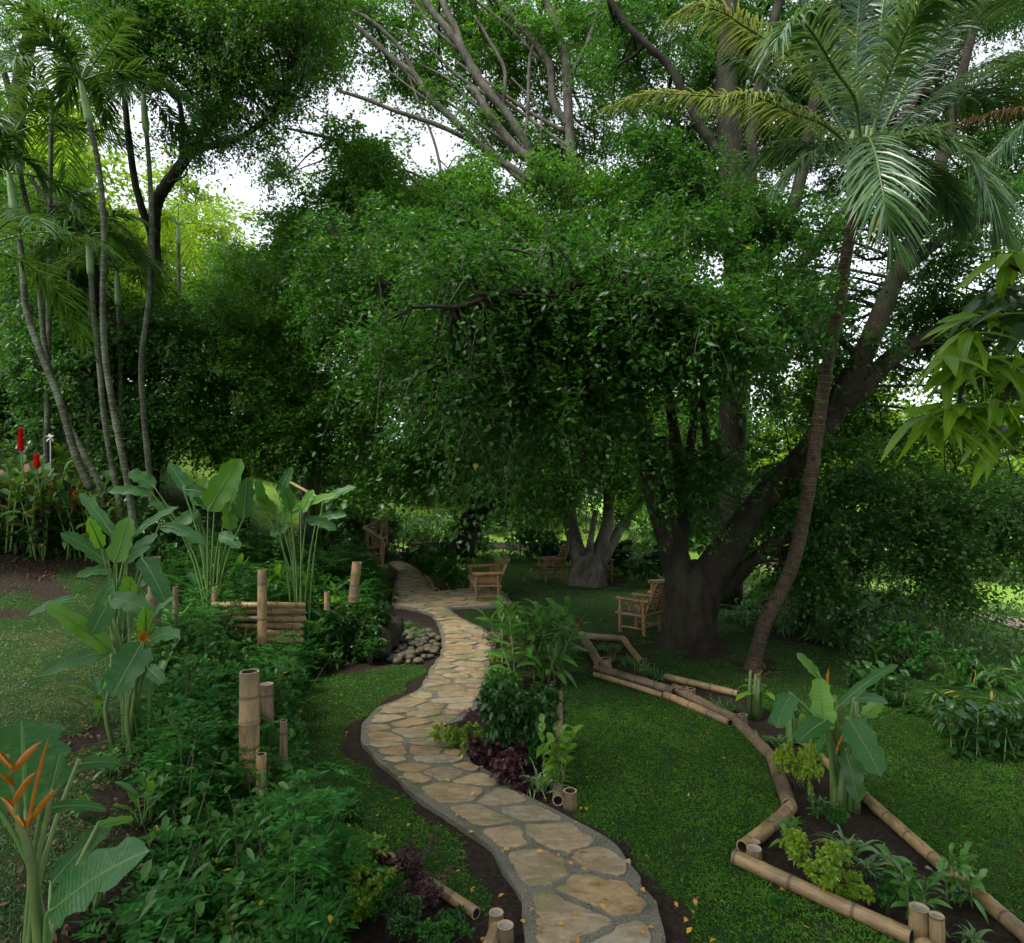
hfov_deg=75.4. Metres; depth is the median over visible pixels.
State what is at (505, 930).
bamboo stake
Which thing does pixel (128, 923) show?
ginger
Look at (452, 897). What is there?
bamboo log
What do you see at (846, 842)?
spider lily
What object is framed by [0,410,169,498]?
leafy undergrowth
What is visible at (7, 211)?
slender palm
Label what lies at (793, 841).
golden shrub
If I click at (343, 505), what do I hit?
ginger
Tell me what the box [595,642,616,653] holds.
liriope
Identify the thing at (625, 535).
leafy undergrowth
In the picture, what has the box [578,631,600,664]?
bamboo log
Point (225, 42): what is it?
dark canopy tree
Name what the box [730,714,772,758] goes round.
bamboo log
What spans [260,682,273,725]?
bamboo post
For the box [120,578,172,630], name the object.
heliconia
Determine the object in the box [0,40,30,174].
distant tree
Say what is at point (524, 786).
purple foliage plant
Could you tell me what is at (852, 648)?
liriope
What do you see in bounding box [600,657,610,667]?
bamboo stake
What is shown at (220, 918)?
garden shrub
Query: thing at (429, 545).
ginger
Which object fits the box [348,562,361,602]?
bamboo post
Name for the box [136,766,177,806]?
ginger
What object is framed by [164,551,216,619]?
heliconia
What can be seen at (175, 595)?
bamboo post
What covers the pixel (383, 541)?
bamboo railing
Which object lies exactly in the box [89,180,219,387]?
distant tree
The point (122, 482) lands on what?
palm seedling
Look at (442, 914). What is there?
glossy bush
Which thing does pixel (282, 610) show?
bamboo wall
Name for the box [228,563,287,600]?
heliconia
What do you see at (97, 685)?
heliconia
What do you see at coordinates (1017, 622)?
dirt road
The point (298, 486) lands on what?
bamboo pole
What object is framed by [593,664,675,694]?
bamboo log
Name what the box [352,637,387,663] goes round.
garden shrub
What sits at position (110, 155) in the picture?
distant tree
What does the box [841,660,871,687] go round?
broad leaved plant
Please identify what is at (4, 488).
red ginger
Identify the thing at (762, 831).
bamboo log
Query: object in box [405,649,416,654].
cobble
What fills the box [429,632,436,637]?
cobble
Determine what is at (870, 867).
spider lily
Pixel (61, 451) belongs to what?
palm seedling
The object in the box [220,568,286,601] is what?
heliconia
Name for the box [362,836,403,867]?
bamboo log
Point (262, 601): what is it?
bamboo post
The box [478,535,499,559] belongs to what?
ginger
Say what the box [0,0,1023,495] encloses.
sky
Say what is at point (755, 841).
bamboo stake
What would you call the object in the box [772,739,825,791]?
golden shrub
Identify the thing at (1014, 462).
distant tree
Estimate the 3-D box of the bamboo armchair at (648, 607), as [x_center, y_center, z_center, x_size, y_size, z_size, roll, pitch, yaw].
[2.561,2.589,12.816,0.923,1.038,0.671,-1,-2,43]
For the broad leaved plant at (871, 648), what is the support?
on the ground at (866, 825)
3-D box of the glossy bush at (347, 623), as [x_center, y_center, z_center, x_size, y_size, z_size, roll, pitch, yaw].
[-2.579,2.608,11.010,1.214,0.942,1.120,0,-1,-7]
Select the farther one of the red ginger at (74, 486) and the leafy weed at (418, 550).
the leafy weed at (418, 550)
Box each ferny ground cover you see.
[70,584,391,942]
[143,513,396,650]
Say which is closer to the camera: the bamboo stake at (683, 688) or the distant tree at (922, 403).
the bamboo stake at (683, 688)
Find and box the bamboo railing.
[363,516,387,564]
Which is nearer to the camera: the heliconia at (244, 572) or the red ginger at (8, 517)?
the heliconia at (244, 572)
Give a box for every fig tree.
[218,0,699,587]
[265,0,1023,662]
[552,0,1023,604]
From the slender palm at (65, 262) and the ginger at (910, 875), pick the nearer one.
the ginger at (910, 875)
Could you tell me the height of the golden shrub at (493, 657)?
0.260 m
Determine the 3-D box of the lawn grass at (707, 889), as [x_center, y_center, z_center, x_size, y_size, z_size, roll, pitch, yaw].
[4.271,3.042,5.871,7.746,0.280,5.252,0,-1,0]
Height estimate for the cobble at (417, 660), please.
0.099 m
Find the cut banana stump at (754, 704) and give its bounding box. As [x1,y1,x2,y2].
[735,660,774,720]
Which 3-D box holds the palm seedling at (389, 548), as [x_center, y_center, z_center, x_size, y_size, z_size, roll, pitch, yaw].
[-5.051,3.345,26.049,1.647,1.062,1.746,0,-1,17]
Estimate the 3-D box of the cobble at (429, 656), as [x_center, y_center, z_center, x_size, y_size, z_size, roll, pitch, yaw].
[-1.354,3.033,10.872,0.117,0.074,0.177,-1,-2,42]
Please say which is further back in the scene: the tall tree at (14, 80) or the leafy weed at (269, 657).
the tall tree at (14, 80)
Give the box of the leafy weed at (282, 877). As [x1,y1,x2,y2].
[278,862,310,934]
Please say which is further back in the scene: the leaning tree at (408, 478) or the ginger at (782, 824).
the leaning tree at (408, 478)
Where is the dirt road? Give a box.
[759,558,1023,629]
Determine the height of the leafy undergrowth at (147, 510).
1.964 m
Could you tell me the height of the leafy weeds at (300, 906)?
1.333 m
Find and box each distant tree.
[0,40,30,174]
[0,264,99,395]
[1,85,169,313]
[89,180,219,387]
[102,140,262,354]
[174,218,320,381]
[182,375,411,520]
[240,208,354,388]
[367,405,487,514]
[576,468,637,521]
[590,375,772,540]
[628,423,789,564]
[666,372,832,550]
[747,362,949,525]
[850,384,1017,565]
[887,348,1023,577]
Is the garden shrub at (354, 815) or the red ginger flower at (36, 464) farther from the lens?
the red ginger flower at (36, 464)
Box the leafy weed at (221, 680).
[153,654,244,703]
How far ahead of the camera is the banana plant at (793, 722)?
7.31 m
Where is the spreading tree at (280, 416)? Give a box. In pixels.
[132,262,431,543]
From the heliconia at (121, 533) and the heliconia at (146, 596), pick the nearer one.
the heliconia at (121, 533)
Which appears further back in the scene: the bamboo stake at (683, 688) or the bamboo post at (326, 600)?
the bamboo post at (326, 600)
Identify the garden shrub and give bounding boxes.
[209,715,238,767]
[209,906,275,942]
[304,594,358,624]
[332,799,367,830]
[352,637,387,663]
[411,554,442,577]
[431,548,457,565]
[431,557,463,587]
[481,507,501,532]
[484,664,522,690]
[498,506,512,525]
[601,490,640,530]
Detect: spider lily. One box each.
[737,729,777,745]
[765,732,795,752]
[807,823,885,861]
[839,854,889,879]
[865,842,912,869]
[946,919,993,942]
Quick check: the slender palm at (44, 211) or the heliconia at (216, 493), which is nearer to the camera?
the heliconia at (216, 493)
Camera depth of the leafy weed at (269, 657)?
8.49 m
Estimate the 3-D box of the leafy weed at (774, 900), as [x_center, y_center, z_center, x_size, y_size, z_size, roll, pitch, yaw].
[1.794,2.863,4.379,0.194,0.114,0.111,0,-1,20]
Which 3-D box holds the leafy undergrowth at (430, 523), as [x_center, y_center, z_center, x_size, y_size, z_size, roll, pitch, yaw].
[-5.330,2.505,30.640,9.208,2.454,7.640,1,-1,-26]
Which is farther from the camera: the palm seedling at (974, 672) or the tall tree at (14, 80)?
the tall tree at (14, 80)
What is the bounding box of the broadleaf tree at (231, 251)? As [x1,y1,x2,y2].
[167,198,393,557]
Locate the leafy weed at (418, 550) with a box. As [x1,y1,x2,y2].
[407,541,424,558]
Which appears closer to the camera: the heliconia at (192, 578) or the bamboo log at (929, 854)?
the bamboo log at (929, 854)
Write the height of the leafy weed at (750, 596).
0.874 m
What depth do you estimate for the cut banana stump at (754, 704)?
8.02 m
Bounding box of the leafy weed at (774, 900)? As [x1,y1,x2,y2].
[768,894,797,914]
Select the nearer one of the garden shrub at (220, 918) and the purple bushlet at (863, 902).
the garden shrub at (220, 918)
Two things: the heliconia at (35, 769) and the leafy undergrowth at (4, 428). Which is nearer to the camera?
the heliconia at (35, 769)
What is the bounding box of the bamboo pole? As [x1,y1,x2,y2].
[289,481,322,501]
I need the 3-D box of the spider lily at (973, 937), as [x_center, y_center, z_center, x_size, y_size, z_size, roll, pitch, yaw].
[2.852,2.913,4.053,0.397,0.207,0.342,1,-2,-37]
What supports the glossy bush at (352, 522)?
on the ground at (866, 825)
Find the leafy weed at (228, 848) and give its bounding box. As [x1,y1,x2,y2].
[197,814,250,907]
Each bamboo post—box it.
[147,557,160,632]
[172,586,178,619]
[211,586,217,614]
[238,669,260,806]
[255,752,266,804]
[257,569,266,644]
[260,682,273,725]
[279,719,287,765]
[324,591,329,609]
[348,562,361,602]
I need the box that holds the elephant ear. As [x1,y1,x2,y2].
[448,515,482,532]
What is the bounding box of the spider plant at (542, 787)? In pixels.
[519,758,570,800]
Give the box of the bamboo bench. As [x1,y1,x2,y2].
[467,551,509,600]
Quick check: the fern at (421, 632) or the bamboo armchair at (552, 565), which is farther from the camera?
the bamboo armchair at (552, 565)
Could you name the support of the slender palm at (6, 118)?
on the ground at (866, 825)
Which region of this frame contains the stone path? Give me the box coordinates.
[361,549,665,942]
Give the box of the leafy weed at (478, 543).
[474,535,486,556]
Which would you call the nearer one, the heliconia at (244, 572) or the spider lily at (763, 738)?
the spider lily at (763, 738)
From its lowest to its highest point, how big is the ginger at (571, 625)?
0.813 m
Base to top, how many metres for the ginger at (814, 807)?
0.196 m
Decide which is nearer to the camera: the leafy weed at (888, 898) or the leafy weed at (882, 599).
the leafy weed at (888, 898)
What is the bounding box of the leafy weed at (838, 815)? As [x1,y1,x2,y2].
[815,803,850,826]
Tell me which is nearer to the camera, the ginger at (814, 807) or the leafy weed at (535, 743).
the ginger at (814, 807)
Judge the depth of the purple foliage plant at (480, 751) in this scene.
6.73 m
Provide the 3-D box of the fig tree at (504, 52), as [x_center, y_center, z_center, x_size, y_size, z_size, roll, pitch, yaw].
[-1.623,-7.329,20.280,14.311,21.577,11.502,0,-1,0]
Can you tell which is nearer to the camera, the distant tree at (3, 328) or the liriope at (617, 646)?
the liriope at (617, 646)
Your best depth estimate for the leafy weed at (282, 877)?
4.23 m
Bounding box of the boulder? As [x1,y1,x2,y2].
[360,616,403,659]
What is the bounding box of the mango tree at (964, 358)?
[880,249,1023,489]
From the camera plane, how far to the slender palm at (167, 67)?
13.48 m
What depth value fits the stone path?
5.73 m
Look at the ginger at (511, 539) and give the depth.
25.70 m
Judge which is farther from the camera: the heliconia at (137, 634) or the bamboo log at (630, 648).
the bamboo log at (630, 648)
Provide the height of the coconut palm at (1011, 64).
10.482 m
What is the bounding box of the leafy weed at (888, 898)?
[872,865,905,911]
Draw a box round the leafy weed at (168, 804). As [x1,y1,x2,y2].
[146,768,248,832]
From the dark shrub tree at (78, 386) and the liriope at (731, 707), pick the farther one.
the dark shrub tree at (78, 386)
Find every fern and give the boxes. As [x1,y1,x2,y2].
[401,628,444,639]
[403,620,425,629]
[414,576,465,589]
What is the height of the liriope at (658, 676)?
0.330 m
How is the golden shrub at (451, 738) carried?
on the ground at (866, 825)
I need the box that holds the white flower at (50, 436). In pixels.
[46,434,53,474]
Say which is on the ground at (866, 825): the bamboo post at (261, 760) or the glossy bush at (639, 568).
the glossy bush at (639, 568)
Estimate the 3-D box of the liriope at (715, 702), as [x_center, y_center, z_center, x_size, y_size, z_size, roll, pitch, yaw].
[2.575,3.015,8.438,0.422,0.314,0.503,1,-1,-25]
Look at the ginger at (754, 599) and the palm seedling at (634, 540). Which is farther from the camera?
the palm seedling at (634, 540)
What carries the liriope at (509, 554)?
on the ground at (866, 825)
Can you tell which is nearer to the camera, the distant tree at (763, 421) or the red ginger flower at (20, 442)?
the red ginger flower at (20, 442)
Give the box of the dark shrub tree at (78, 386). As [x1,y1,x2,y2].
[0,177,237,496]
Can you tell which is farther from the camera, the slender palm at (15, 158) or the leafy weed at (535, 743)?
the slender palm at (15, 158)
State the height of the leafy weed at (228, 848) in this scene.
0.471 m
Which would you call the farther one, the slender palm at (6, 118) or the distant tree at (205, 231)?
the distant tree at (205, 231)
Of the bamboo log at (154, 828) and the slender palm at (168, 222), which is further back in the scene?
the slender palm at (168, 222)
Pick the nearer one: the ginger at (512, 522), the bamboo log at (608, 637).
the bamboo log at (608, 637)
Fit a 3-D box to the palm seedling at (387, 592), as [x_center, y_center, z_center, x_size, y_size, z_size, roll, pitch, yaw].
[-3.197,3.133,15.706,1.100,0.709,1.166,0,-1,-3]
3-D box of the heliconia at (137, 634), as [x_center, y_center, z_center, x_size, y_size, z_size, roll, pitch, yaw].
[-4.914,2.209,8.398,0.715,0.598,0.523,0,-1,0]
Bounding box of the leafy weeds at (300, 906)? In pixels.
[115,615,332,942]
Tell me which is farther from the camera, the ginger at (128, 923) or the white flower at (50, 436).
the white flower at (50, 436)
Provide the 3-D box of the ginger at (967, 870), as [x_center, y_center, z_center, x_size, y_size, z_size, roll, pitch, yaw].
[3.005,2.737,4.452,0.347,0.370,0.407,-1,-1,23]
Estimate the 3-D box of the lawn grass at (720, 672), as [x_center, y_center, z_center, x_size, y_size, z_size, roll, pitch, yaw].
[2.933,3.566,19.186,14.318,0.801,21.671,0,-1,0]
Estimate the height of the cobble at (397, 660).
0.120 m
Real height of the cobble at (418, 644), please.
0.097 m
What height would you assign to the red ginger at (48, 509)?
1.632 m
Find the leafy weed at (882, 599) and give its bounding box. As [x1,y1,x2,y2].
[800,573,910,626]
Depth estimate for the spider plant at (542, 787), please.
6.12 m
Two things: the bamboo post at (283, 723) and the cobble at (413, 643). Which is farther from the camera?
the cobble at (413, 643)
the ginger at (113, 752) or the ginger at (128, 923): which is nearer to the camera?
the ginger at (128, 923)
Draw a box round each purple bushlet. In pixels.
[391,834,442,881]
[392,864,455,907]
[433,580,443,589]
[464,704,481,727]
[481,628,519,649]
[858,887,877,906]
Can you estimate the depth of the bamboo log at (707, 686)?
9.23 m
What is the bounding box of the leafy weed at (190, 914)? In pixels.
[153,871,223,942]
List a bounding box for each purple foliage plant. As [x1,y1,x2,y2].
[367,848,393,877]
[465,735,496,764]
[487,739,527,765]
[489,747,523,782]
[508,771,530,792]
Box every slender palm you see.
[0,0,184,528]
[0,25,145,468]
[0,76,146,509]
[0,125,112,490]
[0,187,147,461]
[0,202,127,365]
[15,242,190,485]
[25,199,167,518]
[63,53,210,501]
[109,197,252,308]
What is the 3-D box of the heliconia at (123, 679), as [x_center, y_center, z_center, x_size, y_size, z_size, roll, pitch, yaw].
[-3.462,1.733,5.897,1.369,1.583,0.740,0,-1,0]
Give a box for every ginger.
[0,453,73,550]
[0,457,49,530]
[0,462,54,552]
[0,474,108,559]
[16,470,114,556]
[43,463,110,519]
[56,495,134,561]
[66,793,90,818]
[91,745,124,781]
[112,904,142,942]
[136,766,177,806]
[147,704,196,745]
[321,503,346,545]
[323,646,344,669]
[373,503,424,555]
[420,541,445,556]
[472,595,598,687]
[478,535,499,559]
[502,508,522,530]
[504,529,525,558]
[509,615,530,643]
[536,714,583,787]
[545,611,588,659]
[620,543,656,583]
[736,590,767,627]
[765,813,804,849]
[806,788,831,818]
[875,844,952,937]
[930,841,988,923]
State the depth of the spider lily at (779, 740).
7.20 m
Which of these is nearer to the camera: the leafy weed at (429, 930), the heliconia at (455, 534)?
the leafy weed at (429, 930)
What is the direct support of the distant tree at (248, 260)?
on the ground at (866, 825)
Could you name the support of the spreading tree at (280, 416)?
on the ground at (866, 825)
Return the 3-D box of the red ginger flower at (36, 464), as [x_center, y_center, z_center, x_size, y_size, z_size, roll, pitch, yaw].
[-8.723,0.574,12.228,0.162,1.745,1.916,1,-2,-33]
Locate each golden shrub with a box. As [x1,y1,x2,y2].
[314,823,388,873]
[321,864,400,934]
[429,721,484,754]
[488,649,519,664]
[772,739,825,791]
[779,827,854,892]
[810,869,875,904]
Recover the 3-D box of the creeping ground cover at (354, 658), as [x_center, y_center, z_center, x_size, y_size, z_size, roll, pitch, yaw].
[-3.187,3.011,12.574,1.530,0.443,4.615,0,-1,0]
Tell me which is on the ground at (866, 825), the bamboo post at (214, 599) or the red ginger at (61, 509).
the red ginger at (61, 509)
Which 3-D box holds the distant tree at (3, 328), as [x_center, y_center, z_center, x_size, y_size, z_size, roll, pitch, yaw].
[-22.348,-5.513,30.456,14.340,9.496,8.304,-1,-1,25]
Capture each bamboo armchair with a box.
[536,544,568,581]
[585,547,614,582]
[615,580,665,636]
[648,579,663,604]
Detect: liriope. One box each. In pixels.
[486,546,518,561]
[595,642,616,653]
[601,653,623,663]
[608,642,625,650]
[615,653,644,667]
[632,658,659,677]
[645,669,676,680]
[698,693,729,710]
[717,696,746,713]
[718,605,757,623]
[750,612,807,637]
[797,620,849,647]
[835,632,901,661]
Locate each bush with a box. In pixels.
[0,373,21,416]
[0,391,34,433]
[146,516,176,542]
[263,421,376,521]
[313,515,342,548]
[318,600,392,656]
[336,509,402,553]
[382,892,424,942]
[432,536,455,556]
[434,903,466,934]
[475,673,562,748]
[540,535,571,563]
[608,539,635,575]
[625,550,663,586]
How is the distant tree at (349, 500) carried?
on the ground at (866, 825)
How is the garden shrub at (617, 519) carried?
on the ground at (866, 825)
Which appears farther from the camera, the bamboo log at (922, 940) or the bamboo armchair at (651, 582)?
the bamboo armchair at (651, 582)
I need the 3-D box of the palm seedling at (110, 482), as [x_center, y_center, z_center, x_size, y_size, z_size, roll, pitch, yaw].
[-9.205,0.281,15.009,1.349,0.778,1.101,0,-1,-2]
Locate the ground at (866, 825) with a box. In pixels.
[0,397,1023,942]
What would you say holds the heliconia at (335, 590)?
on the ground at (866, 825)
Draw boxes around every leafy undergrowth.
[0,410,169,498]
[0,492,205,573]
[320,507,463,546]
[485,506,653,543]
[730,570,1023,708]
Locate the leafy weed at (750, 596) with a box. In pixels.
[743,575,772,611]
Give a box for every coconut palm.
[597,0,1023,672]
[915,0,1023,189]
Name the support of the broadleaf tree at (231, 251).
on the ground at (866, 825)
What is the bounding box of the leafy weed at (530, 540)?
[516,527,566,559]
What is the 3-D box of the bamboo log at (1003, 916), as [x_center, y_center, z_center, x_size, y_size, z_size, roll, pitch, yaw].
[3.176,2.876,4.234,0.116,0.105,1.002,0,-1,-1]
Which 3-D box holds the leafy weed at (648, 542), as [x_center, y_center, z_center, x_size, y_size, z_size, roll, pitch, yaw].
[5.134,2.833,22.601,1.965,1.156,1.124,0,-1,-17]
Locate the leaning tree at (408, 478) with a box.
[324,335,592,557]
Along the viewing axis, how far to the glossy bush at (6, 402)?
16.77 m
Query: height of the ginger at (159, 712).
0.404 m
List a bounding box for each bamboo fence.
[410,541,502,550]
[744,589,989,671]
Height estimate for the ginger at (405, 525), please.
2.206 m
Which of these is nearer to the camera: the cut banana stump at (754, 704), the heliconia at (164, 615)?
the cut banana stump at (754, 704)
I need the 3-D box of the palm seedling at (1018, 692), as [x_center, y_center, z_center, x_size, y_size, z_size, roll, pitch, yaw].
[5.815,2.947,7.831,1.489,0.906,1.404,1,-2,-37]
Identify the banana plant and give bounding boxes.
[767,705,807,746]
[770,653,897,814]
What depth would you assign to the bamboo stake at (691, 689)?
8.82 m
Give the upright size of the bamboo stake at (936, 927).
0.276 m
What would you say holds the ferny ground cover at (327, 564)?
on the ground at (866, 825)
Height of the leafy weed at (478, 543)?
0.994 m
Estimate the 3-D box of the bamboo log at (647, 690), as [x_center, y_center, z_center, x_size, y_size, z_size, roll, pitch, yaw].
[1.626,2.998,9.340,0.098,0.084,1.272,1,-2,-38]
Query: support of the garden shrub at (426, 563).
on the ground at (866, 825)
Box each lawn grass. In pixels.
[288,631,500,918]
[460,550,1023,707]
[563,706,1023,942]
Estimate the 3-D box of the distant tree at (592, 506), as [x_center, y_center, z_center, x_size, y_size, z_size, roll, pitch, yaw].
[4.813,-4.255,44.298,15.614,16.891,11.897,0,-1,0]
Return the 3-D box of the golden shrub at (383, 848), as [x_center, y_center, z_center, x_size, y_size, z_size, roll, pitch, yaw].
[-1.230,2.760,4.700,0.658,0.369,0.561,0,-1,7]
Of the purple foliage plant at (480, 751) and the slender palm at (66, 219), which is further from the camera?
the slender palm at (66, 219)
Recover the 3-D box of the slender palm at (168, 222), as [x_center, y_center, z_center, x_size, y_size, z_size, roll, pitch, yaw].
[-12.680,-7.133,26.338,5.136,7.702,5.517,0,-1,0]
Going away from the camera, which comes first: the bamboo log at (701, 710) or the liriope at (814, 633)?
the bamboo log at (701, 710)
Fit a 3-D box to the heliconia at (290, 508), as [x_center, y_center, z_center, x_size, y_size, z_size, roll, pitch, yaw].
[-3.237,1.507,10.518,1.461,3.165,0.763,0,-1,0]
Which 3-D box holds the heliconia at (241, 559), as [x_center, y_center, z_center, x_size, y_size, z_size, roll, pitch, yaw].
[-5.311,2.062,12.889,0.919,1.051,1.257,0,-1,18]
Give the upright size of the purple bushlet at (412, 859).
0.238 m
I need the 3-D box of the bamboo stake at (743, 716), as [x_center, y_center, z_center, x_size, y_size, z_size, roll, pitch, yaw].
[2.713,2.965,7.786,0.113,0.219,0.116,0,-1,0]
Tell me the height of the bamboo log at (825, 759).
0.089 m
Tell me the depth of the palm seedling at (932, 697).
7.76 m
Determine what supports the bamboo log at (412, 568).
on the ground at (866, 825)
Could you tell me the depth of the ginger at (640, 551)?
19.69 m
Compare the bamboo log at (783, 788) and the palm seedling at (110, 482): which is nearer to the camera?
the bamboo log at (783, 788)
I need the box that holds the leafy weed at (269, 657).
[248,654,282,682]
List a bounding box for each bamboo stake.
[488,907,503,928]
[497,919,514,942]
[563,787,577,810]
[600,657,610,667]
[679,686,687,696]
[687,687,695,693]
[738,713,747,724]
[746,844,762,860]
[750,839,759,845]
[908,901,929,941]
[929,911,945,942]
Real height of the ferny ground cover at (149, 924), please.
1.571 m
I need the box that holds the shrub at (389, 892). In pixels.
[362,872,406,923]
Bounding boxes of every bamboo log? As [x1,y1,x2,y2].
[153,825,166,843]
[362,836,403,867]
[405,563,426,577]
[424,877,480,919]
[483,921,498,942]
[552,740,563,805]
[555,691,562,741]
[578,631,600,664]
[585,632,624,641]
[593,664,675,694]
[593,672,662,697]
[622,637,643,664]
[663,691,732,726]
[664,673,739,696]
[671,683,735,717]
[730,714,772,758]
[731,849,913,942]
[736,800,797,853]
[766,750,796,804]
[799,743,828,769]
[861,792,951,877]
[914,937,931,942]
[949,870,1023,942]
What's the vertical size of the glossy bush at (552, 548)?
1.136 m
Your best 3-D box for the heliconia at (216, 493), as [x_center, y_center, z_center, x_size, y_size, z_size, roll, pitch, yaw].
[-4.913,1.208,10.097,2.128,2.817,0.645,0,-1,0]
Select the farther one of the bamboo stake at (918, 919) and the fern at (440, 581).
the fern at (440, 581)
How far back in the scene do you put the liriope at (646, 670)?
9.94 m
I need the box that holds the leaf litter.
[0,544,162,942]
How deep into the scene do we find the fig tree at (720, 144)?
15.74 m
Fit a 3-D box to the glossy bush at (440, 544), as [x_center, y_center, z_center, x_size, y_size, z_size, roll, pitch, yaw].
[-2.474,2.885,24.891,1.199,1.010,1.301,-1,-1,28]
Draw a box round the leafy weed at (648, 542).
[638,539,658,561]
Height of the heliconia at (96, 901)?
0.363 m
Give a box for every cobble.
[386,654,397,662]
[392,657,402,664]
[393,643,401,648]
[397,646,405,651]
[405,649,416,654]
[405,654,415,659]
[406,634,413,640]
[408,641,417,646]
[413,657,423,663]
[415,642,423,646]
[416,646,425,652]
[421,636,429,641]
[424,647,433,651]
[426,654,433,658]
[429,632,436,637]
[430,649,437,653]
[432,642,440,646]
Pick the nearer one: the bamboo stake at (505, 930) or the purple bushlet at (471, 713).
the bamboo stake at (505, 930)
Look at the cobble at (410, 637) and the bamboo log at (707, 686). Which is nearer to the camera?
the bamboo log at (707, 686)
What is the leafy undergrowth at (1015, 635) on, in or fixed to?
on the ground at (866, 825)
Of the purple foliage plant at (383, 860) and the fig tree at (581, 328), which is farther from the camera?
the fig tree at (581, 328)
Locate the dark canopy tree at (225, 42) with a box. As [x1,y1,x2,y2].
[31,0,375,492]
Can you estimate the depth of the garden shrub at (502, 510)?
34.72 m
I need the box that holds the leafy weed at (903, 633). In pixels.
[875,620,976,674]
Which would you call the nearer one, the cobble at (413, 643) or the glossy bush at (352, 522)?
the cobble at (413, 643)
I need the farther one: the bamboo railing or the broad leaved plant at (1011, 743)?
the bamboo railing
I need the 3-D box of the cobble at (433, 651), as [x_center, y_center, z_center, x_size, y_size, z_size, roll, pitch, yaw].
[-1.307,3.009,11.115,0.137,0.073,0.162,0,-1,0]
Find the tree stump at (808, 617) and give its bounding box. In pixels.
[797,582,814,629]
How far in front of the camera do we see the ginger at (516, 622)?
11.88 m
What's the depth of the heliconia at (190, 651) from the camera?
7.82 m
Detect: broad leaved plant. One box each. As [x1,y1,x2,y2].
[402,527,433,554]
[535,535,562,560]
[816,601,880,646]
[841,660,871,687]
[853,631,903,670]
[855,660,916,707]
[934,696,1022,761]
[972,700,1023,759]
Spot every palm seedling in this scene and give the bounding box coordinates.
[30,442,109,488]
[75,471,121,497]
[88,464,145,501]
[315,782,344,799]
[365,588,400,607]
[372,547,399,559]
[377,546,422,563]
[511,547,542,563]
[623,535,652,554]
[893,686,986,732]
[926,684,1023,738]
[941,658,1023,690]
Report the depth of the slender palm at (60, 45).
12.23 m
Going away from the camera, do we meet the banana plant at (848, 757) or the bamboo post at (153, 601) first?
the banana plant at (848, 757)
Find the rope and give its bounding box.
[584,503,587,533]
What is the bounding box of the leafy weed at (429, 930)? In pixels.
[415,916,474,942]
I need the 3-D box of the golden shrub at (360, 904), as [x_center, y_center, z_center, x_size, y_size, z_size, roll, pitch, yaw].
[-0.981,2.776,4.298,0.560,0.314,0.477,0,-1,-18]
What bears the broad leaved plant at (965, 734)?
on the ground at (866, 825)
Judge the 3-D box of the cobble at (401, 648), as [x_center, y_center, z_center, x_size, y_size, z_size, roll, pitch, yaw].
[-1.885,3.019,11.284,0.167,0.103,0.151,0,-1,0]
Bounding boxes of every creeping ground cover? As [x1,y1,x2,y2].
[218,697,348,942]
[308,600,390,665]
[409,556,468,589]
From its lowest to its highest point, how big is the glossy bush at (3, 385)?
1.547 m
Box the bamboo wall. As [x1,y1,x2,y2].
[211,601,305,643]
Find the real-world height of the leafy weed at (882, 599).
1.250 m
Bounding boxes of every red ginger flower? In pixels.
[16,427,26,538]
[32,453,42,534]
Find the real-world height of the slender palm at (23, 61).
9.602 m
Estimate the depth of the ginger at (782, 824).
5.17 m
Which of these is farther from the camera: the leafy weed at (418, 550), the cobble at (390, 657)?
the leafy weed at (418, 550)
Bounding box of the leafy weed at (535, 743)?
[513,732,545,765]
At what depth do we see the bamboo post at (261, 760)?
5.32 m
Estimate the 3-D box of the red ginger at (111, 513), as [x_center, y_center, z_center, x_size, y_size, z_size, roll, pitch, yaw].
[-7.935,1.073,12.721,1.179,1.258,1.268,-1,-1,31]
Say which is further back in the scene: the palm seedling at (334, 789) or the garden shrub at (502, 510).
the garden shrub at (502, 510)
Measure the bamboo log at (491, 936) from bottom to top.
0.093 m
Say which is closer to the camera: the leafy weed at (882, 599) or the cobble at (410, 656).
the cobble at (410, 656)
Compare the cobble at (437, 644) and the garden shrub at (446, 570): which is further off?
the garden shrub at (446, 570)
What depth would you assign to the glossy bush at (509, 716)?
6.60 m
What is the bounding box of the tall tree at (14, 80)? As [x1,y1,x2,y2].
[0,0,113,385]
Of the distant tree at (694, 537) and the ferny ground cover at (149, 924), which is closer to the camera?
the ferny ground cover at (149, 924)
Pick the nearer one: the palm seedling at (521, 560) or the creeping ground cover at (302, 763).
the creeping ground cover at (302, 763)
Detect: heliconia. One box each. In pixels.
[0,720,148,942]
[28,576,179,757]
[51,858,105,914]
[60,493,204,668]
[67,667,119,722]
[108,458,254,628]
[110,769,177,826]
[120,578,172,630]
[121,631,139,642]
[133,600,193,653]
[154,651,188,697]
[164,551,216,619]
[170,639,200,665]
[198,553,249,584]
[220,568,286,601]
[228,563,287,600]
[254,467,355,651]
[289,571,348,618]
[305,584,359,639]
[330,581,363,599]
[410,529,441,556]
[441,528,461,549]

